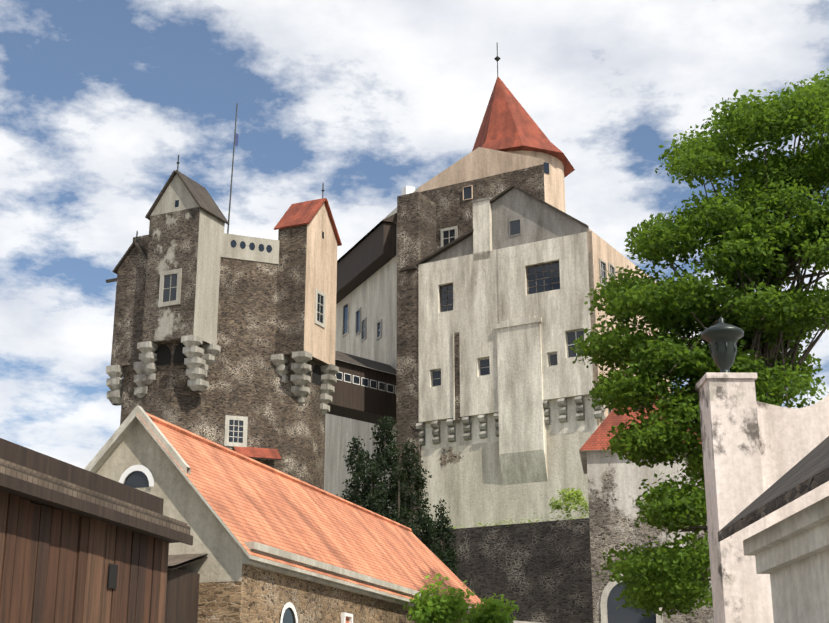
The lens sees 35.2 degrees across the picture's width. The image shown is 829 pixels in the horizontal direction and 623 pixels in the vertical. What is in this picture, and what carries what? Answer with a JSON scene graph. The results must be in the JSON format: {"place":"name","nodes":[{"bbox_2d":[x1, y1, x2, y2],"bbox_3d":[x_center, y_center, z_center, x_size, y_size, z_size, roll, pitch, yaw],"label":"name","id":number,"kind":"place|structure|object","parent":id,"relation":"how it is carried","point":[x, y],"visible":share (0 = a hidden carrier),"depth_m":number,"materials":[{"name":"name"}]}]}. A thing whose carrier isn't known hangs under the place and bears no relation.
{"place":"outdoors","nodes":[
{"label":"outdoors","id":0,"kind":"place"},
{"bbox_2d":[0,0,828,468],"label":"sky","id":1,"kind":"structure","parent":0,"point":[367,101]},
{"bbox_2d":[513,620,539,622],"bbox_3d":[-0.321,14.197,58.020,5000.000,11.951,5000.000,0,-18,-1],"label":"ground","id":2,"kind":"structure","parent":0,"point":[514,621],"depth_m":72.34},
{"bbox_2d":[0,438,192,622],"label":"wooden shed","id":3,"kind":"structure","parent":2,"relation":"on","point":[79,545],"depth_m":16.73,"materials":[{"name":"brown wood"}]},
{"bbox_2d":[164,553,207,622],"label":"porch shed","id":4,"kind":"structure","parent":2,"relation":"on","point":[182,596],"depth_m":29.66,"materials":[{"name":"brown wood"}]},
{"bbox_2d":[106,103,395,489],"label":"tower","id":5,"kind":"structure","parent":2,"relation":"on","point":[222,338],"depth_m":88.27,"materials":[{"name":"stone"}]},
{"bbox_2d":[85,405,482,622],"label":"house","id":6,"kind":"structure","parent":2,"relation":"on","point":[277,546],"depth_m":33.55,"materials":[{"name":"orange tile"}]},
{"bbox_2d":[336,436,380,514],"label":"conifer tree","id":7,"kind":"object","parent":2,"relation":"on","point":[359,467],"visible":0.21,"depth_m":66.05,"materials":[{"name":"green plant"}]},
{"bbox_2d":[355,461,388,515],"bbox_3d":[-2.029,12.890,63.944,4.359,11.012,4.492,0,-18,-1],"label":"conifer tree","id":8,"kind":"object","parent":2,"relation":"on","point":[374,500],"visible":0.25,"depth_m":64.82,"materials":[{"name":"green plant"}]},
{"bbox_2d":[366,416,415,527],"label":"conifer tree","id":9,"kind":"object","parent":2,"relation":"on","point":[386,459],"visible":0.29,"depth_m":67.26,"materials":[{"name":"green plant"}]},
{"bbox_2d":[383,466,423,543],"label":"conifer tree","id":10,"kind":"object","parent":2,"relation":"on","point":[400,515],"visible":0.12,"depth_m":65.81,"materials":[{"name":"green plant"}]},
{"bbox_2d":[396,192,435,529],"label":"stone tower","id":11,"kind":"structure","parent":2,"relation":"on","point":[416,227],"depth_m":92.88,"materials":[{"name":"stone"}]},
{"bbox_2d":[397,441,443,561],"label":"conifer tree","id":12,"kind":"object","parent":2,"relation":"on","point":[411,499],"visible":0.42,"depth_m":67.64,"materials":[{"name":"green plant"}]},
{"bbox_2d":[324,147,544,512],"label":"building","id":13,"kind":"structure","parent":2,"relation":"on","point":[366,309],"depth_m":102.28,"materials":[{"name":"paint"}]},
{"bbox_2d":[403,573,474,622],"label":"bush","id":14,"kind":"object","parent":2,"relation":"on","point":[454,608],"visible":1,"depth_m":39.66,"materials":[{"name":"green plant"}]},
{"bbox_2d":[431,498,460,578],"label":"conifer tree","id":15,"kind":"object","parent":2,"relation":"on","point":[449,558],"visible":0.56,"depth_m":69.00,"materials":[{"name":"green plant"}]},
{"bbox_2d":[463,593,518,622],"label":"bush","id":16,"kind":"object","parent":2,"relation":"on","point":[489,610],"visible":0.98,"depth_m":44.85,"materials":[{"name":"green plant"}]},
{"bbox_2d":[418,518,592,622],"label":"retaining wall","id":17,"kind":"structure","parent":2,"relation":"on","point":[540,572],"depth_m":73.32,"materials":[{"name":"stone"}]},
{"bbox_2d":[472,42,574,212],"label":"round tower","id":18,"kind":"structure","parent":2,"relation":"on","point":[509,124],"depth_m":111.44,"materials":[{"name":"tile"}]},
{"bbox_2d":[400,184,671,530],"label":"castle building","id":19,"kind":"structure","parent":2,"relation":"on","point":[511,419],"depth_m":87.74,"materials":[{"name":"white paint"}]},
{"bbox_2d":[579,399,713,622],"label":"gate tower","id":20,"kind":"structure","parent":2,"relation":"on","point":[614,485],"depth_m":61.45,"materials":[{"name":"stone"}]},
{"bbox_2d":[570,68,828,618],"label":"tree","id":21,"kind":"object","parent":2,"relation":"on","point":[751,250],"visible":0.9,"depth_m":37.55,"materials":[{"name":"green plant"}]},
{"bbox_2d":[695,372,828,622],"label":"plastered wall","id":22,"kind":"structure","parent":2,"relation":"on","point":[753,449],"depth_m":27.15,"materials":[{"name":"white paint"}]},
{"bbox_2d":[701,317,743,372],"bbox_3d":[6.686,0.779,28.255,0.920,1.404,0.920,0,-18,-1],"label":"urn on pier","id":23,"kind":"object","parent":22,"relation":"on","point":[721,337],"visible":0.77,"depth_m":28.02,"materials":[{"name":"grey metal"}]},
{"bbox_2d":[718,436,828,622],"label":"house","id":24,"kind":"structure","parent":0,"point":[790,553],"depth_m":15.94,"materials":[{"name":"white"}]},
{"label":"terrace","id":25,"kind":"structure","parent":0,"visible":0},
{"bbox_2d":[420,488,588,530],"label":"vegetation","id":26,"kind":"object","parent":25,"relation":"on","point":[572,494],"visible":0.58,"depth_m":73.92,"materials":[{"name":"green plant"}]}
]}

